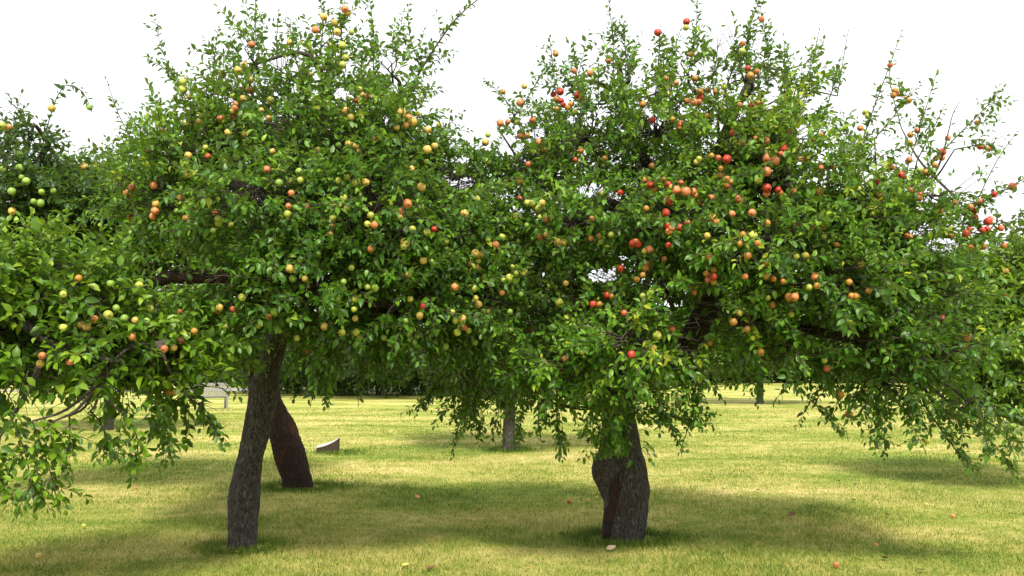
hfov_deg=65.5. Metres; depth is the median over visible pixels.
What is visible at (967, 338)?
apple
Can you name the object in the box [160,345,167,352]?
apple
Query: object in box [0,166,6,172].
apple
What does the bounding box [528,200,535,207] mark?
apple
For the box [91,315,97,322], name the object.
apple
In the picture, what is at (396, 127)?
apple
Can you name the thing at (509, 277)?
apple
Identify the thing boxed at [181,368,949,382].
hedge
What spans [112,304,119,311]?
apple
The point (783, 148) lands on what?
apple
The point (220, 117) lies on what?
apple
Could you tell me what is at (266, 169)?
apple
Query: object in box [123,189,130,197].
apple
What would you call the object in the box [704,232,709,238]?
apple
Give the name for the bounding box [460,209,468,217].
apple
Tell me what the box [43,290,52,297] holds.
apple
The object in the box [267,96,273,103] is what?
apple
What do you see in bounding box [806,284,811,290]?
apple
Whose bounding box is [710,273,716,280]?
apple
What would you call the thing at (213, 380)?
tree
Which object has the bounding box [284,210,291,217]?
apple
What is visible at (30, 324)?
apple tree
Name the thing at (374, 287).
apple
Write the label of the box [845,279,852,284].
apple
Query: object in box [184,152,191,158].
apple
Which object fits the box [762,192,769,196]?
apple
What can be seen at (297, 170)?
apple
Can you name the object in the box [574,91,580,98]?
apple
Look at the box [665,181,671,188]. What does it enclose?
apple
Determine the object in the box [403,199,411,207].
apple
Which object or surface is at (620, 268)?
apple
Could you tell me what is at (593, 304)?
apple
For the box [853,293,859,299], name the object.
apple
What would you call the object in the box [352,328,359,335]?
apple
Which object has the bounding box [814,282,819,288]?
apple
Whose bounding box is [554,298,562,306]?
apple
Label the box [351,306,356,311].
apple
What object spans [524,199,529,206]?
apple
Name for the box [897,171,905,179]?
apple
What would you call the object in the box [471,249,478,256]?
apple
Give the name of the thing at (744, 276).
apple
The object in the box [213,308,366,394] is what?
tree
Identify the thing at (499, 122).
apple
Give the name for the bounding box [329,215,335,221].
apple
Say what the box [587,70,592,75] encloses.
apple
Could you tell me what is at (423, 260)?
apple
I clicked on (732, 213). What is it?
apple
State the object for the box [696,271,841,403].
apple tree
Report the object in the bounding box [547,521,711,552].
long grass
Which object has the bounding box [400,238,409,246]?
apple
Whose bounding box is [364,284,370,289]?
apple
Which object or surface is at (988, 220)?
apple
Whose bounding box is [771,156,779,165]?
apple
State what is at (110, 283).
apple
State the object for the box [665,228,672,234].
apple
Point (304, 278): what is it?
apple
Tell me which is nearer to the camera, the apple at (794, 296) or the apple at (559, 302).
the apple at (794, 296)
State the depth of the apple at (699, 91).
7.22 m
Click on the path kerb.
(133, 390)
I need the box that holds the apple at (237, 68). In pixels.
[234,66,241,73]
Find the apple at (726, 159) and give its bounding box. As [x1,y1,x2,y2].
[722,155,731,163]
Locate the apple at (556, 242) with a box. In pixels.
[554,238,559,245]
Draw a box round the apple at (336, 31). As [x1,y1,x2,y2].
[333,28,340,35]
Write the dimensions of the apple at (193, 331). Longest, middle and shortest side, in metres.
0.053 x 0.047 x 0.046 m
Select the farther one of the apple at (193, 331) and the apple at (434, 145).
the apple at (434, 145)
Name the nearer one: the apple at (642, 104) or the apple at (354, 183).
the apple at (354, 183)
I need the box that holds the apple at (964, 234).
[962,229,969,236]
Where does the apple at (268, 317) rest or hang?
attached to the apple tree at (262, 224)
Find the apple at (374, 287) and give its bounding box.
[371,284,378,291]
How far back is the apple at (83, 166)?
9.66 m
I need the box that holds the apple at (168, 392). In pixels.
[165,389,172,395]
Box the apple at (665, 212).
[662,208,669,216]
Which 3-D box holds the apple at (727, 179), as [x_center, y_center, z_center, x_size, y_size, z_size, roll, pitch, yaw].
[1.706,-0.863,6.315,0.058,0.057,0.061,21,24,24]
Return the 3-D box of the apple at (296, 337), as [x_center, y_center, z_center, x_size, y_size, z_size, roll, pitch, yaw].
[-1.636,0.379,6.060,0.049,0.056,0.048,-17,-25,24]
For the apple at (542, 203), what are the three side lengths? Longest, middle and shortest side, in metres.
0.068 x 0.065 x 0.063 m
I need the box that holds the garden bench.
[187,383,228,408]
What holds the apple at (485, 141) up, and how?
attached to the apple tree at (894, 322)
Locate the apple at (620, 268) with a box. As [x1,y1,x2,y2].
[617,265,624,272]
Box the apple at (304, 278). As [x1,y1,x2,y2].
[302,276,307,281]
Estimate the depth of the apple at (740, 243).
5.64 m
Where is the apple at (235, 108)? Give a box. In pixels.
[231,105,238,112]
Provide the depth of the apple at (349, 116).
6.29 m
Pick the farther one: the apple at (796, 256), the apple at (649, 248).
the apple at (649, 248)
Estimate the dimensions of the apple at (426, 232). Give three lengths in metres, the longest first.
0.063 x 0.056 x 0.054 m
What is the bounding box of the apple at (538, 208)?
[535,205,542,212]
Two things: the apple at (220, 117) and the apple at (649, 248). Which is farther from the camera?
the apple at (220, 117)
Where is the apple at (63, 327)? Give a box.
[59,323,67,330]
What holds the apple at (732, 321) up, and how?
attached to the apple tree at (894, 322)
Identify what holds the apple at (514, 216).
attached to the apple tree at (894, 322)
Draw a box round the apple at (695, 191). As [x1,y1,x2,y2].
[690,188,697,196]
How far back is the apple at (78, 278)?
5.13 m
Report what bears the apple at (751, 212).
attached to the apple tree at (894, 322)
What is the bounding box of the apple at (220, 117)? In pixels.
[217,115,223,122]
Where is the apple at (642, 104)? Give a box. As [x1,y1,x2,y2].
[639,101,645,107]
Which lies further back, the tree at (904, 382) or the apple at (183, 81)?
the tree at (904, 382)
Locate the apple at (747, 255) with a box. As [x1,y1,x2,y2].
[744,251,751,259]
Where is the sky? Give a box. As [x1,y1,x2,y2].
[0,0,1023,310]
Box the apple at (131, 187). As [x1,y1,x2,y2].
[128,184,135,191]
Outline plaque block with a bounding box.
[316,437,339,452]
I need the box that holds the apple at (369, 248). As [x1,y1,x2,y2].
[367,246,373,251]
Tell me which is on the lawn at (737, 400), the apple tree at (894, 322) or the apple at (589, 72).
the apple tree at (894, 322)
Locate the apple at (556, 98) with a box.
[553,95,559,102]
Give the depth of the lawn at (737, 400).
9.99 m
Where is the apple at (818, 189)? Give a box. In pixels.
[815,187,823,195]
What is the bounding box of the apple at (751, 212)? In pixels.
[748,209,755,216]
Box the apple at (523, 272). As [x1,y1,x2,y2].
[520,269,527,276]
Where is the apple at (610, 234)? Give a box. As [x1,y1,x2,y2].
[608,231,613,237]
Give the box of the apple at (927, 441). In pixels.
[923,436,930,443]
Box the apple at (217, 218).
[214,215,221,222]
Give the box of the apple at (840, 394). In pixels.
[836,391,843,398]
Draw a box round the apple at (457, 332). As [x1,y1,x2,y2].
[454,328,460,335]
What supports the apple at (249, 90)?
attached to the apple tree at (262, 224)
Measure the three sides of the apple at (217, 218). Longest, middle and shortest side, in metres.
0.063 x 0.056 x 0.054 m
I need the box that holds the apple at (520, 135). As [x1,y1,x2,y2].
[517,133,522,138]
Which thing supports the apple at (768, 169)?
attached to the apple tree at (894, 322)
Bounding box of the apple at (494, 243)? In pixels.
[492,241,498,248]
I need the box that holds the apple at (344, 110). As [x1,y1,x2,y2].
[342,107,350,114]
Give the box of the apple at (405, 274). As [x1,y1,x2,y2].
[404,271,411,277]
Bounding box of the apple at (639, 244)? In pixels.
[634,241,641,247]
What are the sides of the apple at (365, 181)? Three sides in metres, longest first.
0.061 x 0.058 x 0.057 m
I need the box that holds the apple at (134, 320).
[131,317,137,323]
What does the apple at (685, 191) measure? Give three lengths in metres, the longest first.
0.087 x 0.077 x 0.075 m
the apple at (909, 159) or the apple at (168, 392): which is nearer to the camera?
the apple at (168, 392)
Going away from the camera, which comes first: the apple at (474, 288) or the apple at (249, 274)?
the apple at (249, 274)
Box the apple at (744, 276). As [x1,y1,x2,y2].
[742,273,747,279]
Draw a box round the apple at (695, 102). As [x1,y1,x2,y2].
[690,98,697,104]
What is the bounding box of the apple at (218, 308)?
[215,304,222,311]
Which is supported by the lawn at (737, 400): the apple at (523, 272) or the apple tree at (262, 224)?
the apple tree at (262, 224)
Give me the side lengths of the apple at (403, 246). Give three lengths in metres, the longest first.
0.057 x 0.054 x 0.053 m
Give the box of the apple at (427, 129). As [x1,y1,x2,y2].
[424,126,430,133]
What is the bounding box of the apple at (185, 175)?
[183,171,189,178]
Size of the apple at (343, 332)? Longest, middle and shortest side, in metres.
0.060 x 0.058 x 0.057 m
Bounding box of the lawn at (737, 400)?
[0,379,1023,575]
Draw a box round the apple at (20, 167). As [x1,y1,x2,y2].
[15,164,24,172]
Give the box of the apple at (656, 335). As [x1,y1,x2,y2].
[652,331,661,339]
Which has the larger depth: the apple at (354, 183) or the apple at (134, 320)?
the apple at (354, 183)
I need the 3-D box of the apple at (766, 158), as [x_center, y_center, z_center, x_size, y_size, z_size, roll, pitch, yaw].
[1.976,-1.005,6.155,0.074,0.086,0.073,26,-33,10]
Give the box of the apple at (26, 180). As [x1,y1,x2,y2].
[22,177,29,184]
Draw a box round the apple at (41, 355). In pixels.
[38,352,45,358]
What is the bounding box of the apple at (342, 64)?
[339,61,345,68]
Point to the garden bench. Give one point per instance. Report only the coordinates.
(225, 396)
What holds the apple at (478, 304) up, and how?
attached to the apple tree at (262, 224)
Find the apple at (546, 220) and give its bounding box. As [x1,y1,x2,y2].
[544,215,549,222]
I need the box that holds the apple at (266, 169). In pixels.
[263,166,270,172]
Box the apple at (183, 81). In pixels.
[179,78,186,85]
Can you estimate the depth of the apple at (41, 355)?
4.94 m
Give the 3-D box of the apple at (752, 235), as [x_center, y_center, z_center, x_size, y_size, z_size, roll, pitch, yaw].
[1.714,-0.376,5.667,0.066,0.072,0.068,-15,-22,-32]
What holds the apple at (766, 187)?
attached to the apple tree at (894, 322)
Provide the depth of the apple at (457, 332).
6.04 m
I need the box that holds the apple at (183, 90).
[179,85,186,93]
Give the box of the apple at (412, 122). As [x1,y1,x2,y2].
[408,117,416,126]
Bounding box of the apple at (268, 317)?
[265,314,272,320]
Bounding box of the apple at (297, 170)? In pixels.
[295,168,302,174]
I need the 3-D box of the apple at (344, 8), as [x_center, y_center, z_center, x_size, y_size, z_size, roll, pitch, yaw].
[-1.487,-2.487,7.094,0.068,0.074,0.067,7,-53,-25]
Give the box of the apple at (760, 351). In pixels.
[757,348,763,355]
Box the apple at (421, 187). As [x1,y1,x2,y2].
[417,182,425,191]
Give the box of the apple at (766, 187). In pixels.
[762,183,771,192]
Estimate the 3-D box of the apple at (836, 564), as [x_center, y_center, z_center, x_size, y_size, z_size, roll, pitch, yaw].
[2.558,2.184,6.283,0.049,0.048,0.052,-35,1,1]
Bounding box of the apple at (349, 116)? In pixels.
[347,114,353,120]
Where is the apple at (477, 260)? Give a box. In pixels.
[475,258,480,263]
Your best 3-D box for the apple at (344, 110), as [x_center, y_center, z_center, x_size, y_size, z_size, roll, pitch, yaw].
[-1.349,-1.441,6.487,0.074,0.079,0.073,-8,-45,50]
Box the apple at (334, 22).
[331,18,337,26]
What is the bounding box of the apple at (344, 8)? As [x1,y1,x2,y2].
[341,5,348,12]
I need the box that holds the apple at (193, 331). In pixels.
[190,328,197,334]
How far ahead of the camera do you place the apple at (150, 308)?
5.43 m
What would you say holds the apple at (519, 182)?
attached to the apple tree at (262, 224)
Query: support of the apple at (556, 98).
attached to the apple tree at (894, 322)
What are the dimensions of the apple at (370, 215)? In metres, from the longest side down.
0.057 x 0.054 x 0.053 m
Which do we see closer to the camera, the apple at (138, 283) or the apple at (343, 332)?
the apple at (138, 283)
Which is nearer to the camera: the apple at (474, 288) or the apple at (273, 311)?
the apple at (273, 311)
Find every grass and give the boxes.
[177,531,310,557]
[210,475,388,495]
[306,446,379,455]
[477,444,544,452]
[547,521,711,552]
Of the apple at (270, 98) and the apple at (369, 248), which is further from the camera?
the apple at (270, 98)
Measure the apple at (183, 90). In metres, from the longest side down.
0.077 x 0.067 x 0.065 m
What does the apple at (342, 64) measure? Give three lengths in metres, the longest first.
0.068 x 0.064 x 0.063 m
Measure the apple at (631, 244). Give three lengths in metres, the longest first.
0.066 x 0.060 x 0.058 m
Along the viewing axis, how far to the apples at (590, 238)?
6.35 m
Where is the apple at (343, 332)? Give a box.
[338,329,345,336]
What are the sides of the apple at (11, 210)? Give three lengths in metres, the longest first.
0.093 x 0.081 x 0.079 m
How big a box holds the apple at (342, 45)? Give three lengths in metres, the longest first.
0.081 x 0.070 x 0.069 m
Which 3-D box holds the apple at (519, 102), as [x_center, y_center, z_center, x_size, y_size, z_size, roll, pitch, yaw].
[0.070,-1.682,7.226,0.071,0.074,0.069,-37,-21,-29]
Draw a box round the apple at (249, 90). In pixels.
[246,86,253,92]
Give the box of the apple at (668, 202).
[665,197,672,205]
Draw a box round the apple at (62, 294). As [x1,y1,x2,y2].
[59,291,66,297]
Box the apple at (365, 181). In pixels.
[362,178,369,185]
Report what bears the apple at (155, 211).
attached to the apple tree at (262, 224)
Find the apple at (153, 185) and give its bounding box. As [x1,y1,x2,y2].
[149,182,157,188]
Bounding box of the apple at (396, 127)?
[394,125,399,130]
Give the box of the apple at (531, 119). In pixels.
[529,116,535,124]
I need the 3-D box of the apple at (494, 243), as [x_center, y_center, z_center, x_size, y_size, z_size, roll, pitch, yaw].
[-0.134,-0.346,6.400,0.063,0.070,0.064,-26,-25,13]
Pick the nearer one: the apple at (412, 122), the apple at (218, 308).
the apple at (218, 308)
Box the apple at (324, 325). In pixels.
[321,322,327,329]
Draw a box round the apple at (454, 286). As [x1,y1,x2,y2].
[451,283,458,290]
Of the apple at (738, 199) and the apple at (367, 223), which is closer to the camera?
the apple at (367, 223)
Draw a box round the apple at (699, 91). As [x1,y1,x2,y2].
[696,88,702,94]
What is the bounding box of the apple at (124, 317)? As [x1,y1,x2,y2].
[120,314,128,321]
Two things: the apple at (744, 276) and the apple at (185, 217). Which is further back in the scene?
the apple at (185, 217)
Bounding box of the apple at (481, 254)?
[478,250,483,257]
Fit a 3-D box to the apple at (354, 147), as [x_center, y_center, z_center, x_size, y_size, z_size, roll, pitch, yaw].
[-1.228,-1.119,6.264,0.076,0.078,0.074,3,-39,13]
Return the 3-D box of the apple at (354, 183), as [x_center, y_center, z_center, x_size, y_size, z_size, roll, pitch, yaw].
[-1.151,-0.783,5.901,0.074,0.080,0.072,-7,4,39]
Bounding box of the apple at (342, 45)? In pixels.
[339,41,345,49]
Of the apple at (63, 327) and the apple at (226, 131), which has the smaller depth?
the apple at (63, 327)
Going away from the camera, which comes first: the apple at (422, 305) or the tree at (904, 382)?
the apple at (422, 305)
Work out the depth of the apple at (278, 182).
5.72 m
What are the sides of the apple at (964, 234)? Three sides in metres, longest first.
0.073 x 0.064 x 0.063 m
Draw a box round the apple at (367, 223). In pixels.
[364,221,370,226]
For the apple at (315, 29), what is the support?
attached to the apple tree at (262, 224)
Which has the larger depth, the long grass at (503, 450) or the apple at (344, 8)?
the long grass at (503, 450)
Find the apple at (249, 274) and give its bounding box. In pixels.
[245,270,252,276]
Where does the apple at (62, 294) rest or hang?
attached to the apple tree at (30, 324)
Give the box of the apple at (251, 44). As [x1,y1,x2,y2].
[248,41,255,47]
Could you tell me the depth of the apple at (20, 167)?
8.74 m
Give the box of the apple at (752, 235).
[748,231,757,239]
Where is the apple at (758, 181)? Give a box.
[755,177,761,184]
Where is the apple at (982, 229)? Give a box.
[979,227,985,232]
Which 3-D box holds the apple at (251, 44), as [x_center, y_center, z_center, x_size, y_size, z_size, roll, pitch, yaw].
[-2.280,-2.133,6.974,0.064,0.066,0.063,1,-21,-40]
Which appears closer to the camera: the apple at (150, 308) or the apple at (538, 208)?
the apple at (150, 308)
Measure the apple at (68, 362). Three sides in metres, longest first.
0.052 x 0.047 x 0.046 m
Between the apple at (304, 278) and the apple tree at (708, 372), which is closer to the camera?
the apple at (304, 278)
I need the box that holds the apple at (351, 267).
[348,264,354,270]
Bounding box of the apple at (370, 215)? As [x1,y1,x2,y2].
[367,212,374,218]
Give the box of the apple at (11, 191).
[7,187,15,194]
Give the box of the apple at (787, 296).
[784,293,791,301]
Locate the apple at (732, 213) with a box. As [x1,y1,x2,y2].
[729,211,735,216]
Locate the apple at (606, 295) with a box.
[604,292,609,298]
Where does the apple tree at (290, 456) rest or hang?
on the lawn at (737, 400)
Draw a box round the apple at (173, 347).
[170,344,177,350]
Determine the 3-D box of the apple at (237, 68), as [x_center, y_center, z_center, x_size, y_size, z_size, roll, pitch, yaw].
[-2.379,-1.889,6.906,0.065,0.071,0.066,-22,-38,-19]
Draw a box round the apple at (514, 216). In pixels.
[512,212,519,219]
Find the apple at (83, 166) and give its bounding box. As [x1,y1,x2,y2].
[80,163,88,169]
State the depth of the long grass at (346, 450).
14.50 m
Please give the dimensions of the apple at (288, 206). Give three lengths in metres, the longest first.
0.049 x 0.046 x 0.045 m
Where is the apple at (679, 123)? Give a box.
[676,120,683,126]
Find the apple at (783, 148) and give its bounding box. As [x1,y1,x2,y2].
[780,144,788,151]
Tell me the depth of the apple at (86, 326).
5.14 m
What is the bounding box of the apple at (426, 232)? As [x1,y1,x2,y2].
[423,228,430,235]
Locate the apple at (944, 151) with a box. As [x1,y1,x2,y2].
[939,148,946,155]
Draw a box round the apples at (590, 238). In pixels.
[6,16,1008,371]
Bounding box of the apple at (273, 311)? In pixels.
[270,308,277,315]
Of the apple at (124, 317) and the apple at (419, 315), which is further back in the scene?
the apple at (419, 315)
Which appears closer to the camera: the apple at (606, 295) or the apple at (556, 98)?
the apple at (606, 295)
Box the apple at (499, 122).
[496,119,503,126]
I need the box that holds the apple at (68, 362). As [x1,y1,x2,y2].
[66,359,73,365]
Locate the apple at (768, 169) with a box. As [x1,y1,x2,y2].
[762,167,770,175]
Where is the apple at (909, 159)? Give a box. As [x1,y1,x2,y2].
[906,157,912,162]
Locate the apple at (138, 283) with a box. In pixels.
[135,281,142,287]
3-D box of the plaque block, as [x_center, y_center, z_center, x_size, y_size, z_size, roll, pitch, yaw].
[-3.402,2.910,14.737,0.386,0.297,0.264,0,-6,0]
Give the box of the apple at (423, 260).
[420,257,426,263]
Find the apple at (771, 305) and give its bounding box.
[768,301,775,308]
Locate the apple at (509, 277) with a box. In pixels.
[505,274,512,280]
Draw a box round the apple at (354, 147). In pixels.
[351,143,360,150]
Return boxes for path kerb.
[0,390,400,390]
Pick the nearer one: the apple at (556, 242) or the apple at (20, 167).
the apple at (556, 242)
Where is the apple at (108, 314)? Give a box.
[103,310,113,319]
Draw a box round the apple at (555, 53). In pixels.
[553,51,558,56]
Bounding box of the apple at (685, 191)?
[681,186,690,196]
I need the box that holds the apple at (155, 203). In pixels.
[152,199,158,206]
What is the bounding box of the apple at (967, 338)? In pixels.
[962,334,970,340]
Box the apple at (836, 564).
[833,562,839,567]
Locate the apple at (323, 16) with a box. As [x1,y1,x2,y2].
[320,13,327,20]
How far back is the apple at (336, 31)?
6.99 m
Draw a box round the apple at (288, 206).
[285,203,291,209]
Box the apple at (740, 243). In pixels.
[737,240,742,246]
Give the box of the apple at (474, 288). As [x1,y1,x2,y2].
[470,285,477,291]
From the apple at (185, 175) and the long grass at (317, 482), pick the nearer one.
the apple at (185, 175)
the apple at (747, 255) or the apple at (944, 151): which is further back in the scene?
the apple at (944, 151)
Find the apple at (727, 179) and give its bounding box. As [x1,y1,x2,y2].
[724,176,729,182]
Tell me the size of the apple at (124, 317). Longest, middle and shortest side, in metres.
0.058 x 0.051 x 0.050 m
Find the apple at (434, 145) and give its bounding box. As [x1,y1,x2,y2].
[431,143,437,148]
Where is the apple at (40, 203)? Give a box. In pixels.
[36,199,44,206]
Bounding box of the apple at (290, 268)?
[285,264,294,272]
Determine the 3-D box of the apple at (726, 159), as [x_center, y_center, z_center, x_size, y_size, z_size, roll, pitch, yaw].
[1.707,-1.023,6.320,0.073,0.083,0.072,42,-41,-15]
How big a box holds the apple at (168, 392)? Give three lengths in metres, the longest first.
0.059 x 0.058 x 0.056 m
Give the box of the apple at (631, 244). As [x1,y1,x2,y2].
[629,240,634,247]
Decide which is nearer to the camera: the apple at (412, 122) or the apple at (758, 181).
the apple at (758, 181)
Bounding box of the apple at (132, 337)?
[128,333,135,340]
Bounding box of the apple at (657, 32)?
[654,29,660,35]
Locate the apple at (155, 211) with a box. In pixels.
[151,207,159,214]
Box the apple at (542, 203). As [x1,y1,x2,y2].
[539,199,545,206]
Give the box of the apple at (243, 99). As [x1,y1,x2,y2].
[240,95,246,101]
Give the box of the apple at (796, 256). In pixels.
[793,253,799,259]
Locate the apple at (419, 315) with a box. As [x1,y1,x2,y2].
[416,312,422,318]
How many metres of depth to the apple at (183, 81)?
6.75 m
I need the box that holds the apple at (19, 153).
[16,150,23,156]
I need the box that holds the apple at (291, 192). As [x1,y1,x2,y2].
[288,190,294,195]
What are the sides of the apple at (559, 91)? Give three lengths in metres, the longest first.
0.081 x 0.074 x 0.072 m
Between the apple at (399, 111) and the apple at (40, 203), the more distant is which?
the apple at (40, 203)
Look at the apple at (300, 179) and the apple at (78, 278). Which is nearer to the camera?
the apple at (78, 278)
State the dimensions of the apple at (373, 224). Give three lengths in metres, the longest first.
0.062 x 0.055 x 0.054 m
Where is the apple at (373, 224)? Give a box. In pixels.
[370,221,377,228]
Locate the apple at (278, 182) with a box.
[275,179,282,186]
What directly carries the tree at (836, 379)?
on the lawn at (737, 400)
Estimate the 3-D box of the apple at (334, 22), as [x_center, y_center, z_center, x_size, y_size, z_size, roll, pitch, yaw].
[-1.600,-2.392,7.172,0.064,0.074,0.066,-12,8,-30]
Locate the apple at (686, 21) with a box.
[683,18,689,24]
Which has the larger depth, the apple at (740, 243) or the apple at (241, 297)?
the apple at (241, 297)
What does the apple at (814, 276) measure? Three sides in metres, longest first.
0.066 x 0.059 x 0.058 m
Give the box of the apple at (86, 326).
[82,323,90,330]
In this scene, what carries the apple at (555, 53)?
attached to the apple tree at (894, 322)
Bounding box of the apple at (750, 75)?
[746,72,753,79]
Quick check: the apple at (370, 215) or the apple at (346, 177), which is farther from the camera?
the apple at (346, 177)
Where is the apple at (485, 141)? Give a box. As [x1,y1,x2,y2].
[482,138,488,145]
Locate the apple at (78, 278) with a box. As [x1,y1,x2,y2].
[74,275,82,281]
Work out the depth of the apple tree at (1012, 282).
10.16 m
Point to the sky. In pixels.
(975, 46)
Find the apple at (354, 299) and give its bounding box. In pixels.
[351,295,358,302]
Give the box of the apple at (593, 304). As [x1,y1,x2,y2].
[589,301,596,307]
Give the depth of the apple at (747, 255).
5.60 m
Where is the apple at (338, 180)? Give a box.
[335,177,341,184]
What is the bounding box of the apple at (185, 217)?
[182,215,189,221]
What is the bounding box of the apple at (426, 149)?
[423,145,431,153]
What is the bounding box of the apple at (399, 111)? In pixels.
[397,108,405,116]
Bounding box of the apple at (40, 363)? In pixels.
[36,360,44,366]
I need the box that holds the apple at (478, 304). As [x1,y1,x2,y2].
[475,301,481,307]
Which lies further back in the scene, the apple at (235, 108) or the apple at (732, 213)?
the apple at (235, 108)
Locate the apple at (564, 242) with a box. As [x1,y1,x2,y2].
[559,239,566,246]
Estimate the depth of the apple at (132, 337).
5.15 m
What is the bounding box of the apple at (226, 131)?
[224,129,231,135]
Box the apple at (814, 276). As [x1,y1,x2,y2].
[811,273,818,280]
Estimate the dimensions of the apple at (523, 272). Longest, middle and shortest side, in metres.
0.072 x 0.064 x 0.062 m
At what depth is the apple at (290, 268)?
5.66 m
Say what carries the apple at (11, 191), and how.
attached to the apple tree at (42, 170)
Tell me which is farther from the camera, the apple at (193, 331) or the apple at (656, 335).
the apple at (656, 335)
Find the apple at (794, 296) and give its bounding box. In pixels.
[791,293,798,300]
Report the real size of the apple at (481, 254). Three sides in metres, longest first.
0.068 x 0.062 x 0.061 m
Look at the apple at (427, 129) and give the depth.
6.41 m
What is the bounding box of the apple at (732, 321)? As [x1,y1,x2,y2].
[729,318,736,325]
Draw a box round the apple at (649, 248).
[646,245,652,252]
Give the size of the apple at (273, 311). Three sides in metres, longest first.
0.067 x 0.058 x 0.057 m
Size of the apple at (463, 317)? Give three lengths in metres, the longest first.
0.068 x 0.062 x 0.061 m
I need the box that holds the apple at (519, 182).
[515,179,523,185]
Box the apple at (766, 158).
[762,153,770,161]
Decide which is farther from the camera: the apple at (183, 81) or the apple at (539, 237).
the apple at (183, 81)
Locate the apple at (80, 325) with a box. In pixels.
[77,321,84,328]
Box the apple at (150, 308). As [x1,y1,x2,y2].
[146,305,153,311]
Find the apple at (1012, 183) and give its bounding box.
[1008,182,1016,190]
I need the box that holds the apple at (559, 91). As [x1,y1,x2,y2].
[556,88,563,95]
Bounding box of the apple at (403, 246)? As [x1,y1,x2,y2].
[400,243,406,249]
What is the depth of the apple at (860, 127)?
6.70 m
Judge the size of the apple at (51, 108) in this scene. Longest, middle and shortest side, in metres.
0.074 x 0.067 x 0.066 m
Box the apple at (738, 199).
[735,195,743,202]
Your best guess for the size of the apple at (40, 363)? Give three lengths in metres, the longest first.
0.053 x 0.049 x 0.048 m
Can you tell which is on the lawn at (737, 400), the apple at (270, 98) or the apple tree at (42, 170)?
the apple tree at (42, 170)
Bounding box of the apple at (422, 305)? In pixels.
[420,303,425,308]
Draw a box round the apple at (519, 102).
[516,99,523,106]
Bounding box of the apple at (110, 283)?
[106,279,113,286]
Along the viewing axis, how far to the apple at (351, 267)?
5.70 m
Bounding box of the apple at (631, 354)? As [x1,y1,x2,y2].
[628,350,634,358]
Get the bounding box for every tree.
[0,78,152,270]
[0,203,278,523]
[14,258,182,429]
[42,116,313,489]
[68,0,563,550]
[203,361,244,382]
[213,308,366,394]
[297,301,444,397]
[404,210,671,449]
[414,327,490,392]
[454,0,1023,543]
[668,300,721,379]
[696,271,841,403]
[713,360,798,382]
[795,309,875,383]
[858,341,952,383]
[915,224,1023,436]
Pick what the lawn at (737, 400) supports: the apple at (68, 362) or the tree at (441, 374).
the tree at (441, 374)
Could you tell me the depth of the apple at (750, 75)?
6.86 m
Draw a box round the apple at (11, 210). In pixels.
[8,207,15,214]
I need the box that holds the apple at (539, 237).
[536,233,543,239]
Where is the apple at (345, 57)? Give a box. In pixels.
[342,54,349,61]
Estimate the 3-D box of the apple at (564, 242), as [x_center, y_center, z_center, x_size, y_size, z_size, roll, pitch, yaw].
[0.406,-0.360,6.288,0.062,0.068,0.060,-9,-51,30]
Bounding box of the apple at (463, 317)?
[458,315,465,321]
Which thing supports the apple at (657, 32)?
attached to the apple tree at (894, 322)
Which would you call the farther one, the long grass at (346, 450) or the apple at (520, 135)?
the long grass at (346, 450)
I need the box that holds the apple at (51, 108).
[48,104,55,111]
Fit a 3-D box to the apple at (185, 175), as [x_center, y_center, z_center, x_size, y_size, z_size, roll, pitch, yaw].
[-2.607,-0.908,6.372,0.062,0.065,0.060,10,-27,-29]
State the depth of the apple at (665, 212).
5.94 m
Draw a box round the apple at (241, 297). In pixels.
[238,294,245,300]
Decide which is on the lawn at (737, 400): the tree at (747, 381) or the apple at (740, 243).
the tree at (747, 381)
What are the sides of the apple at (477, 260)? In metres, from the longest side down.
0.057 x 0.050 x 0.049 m
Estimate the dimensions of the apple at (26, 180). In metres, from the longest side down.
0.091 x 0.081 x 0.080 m
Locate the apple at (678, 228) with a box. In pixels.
[675,223,683,231]
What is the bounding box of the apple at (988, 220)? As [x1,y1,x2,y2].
[984,217,992,224]
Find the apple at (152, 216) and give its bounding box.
[149,213,156,219]
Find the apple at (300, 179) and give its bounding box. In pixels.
[297,176,304,183]
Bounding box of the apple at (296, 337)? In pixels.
[294,335,299,340]
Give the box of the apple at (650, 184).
[647,181,653,187]
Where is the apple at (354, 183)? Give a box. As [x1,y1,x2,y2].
[352,178,361,186]
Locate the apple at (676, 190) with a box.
[671,185,680,194]
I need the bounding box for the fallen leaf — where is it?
[606,545,615,549]
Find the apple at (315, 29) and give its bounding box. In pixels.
[312,26,318,33]
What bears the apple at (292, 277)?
attached to the apple tree at (262, 224)
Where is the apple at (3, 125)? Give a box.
[0,122,6,129]
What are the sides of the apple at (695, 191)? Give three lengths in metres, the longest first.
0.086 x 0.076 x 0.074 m
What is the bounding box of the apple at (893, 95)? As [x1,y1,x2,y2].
[890,92,896,98]
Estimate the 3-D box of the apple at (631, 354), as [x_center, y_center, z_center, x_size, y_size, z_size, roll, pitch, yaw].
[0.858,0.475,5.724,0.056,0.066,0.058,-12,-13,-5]
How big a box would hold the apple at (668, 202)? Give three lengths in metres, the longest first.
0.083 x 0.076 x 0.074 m
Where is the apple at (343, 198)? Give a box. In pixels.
[340,194,346,201]
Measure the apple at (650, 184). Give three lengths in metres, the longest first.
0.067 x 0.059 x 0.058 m
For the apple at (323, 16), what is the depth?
7.16 m
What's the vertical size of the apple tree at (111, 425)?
4.635 m
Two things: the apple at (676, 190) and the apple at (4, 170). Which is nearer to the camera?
the apple at (676, 190)
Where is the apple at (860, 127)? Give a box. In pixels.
[857,125,863,130]
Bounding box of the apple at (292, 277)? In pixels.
[289,274,296,281]
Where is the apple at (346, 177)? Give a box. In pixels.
[343,174,349,180]
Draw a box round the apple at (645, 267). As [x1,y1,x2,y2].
[642,264,649,271]

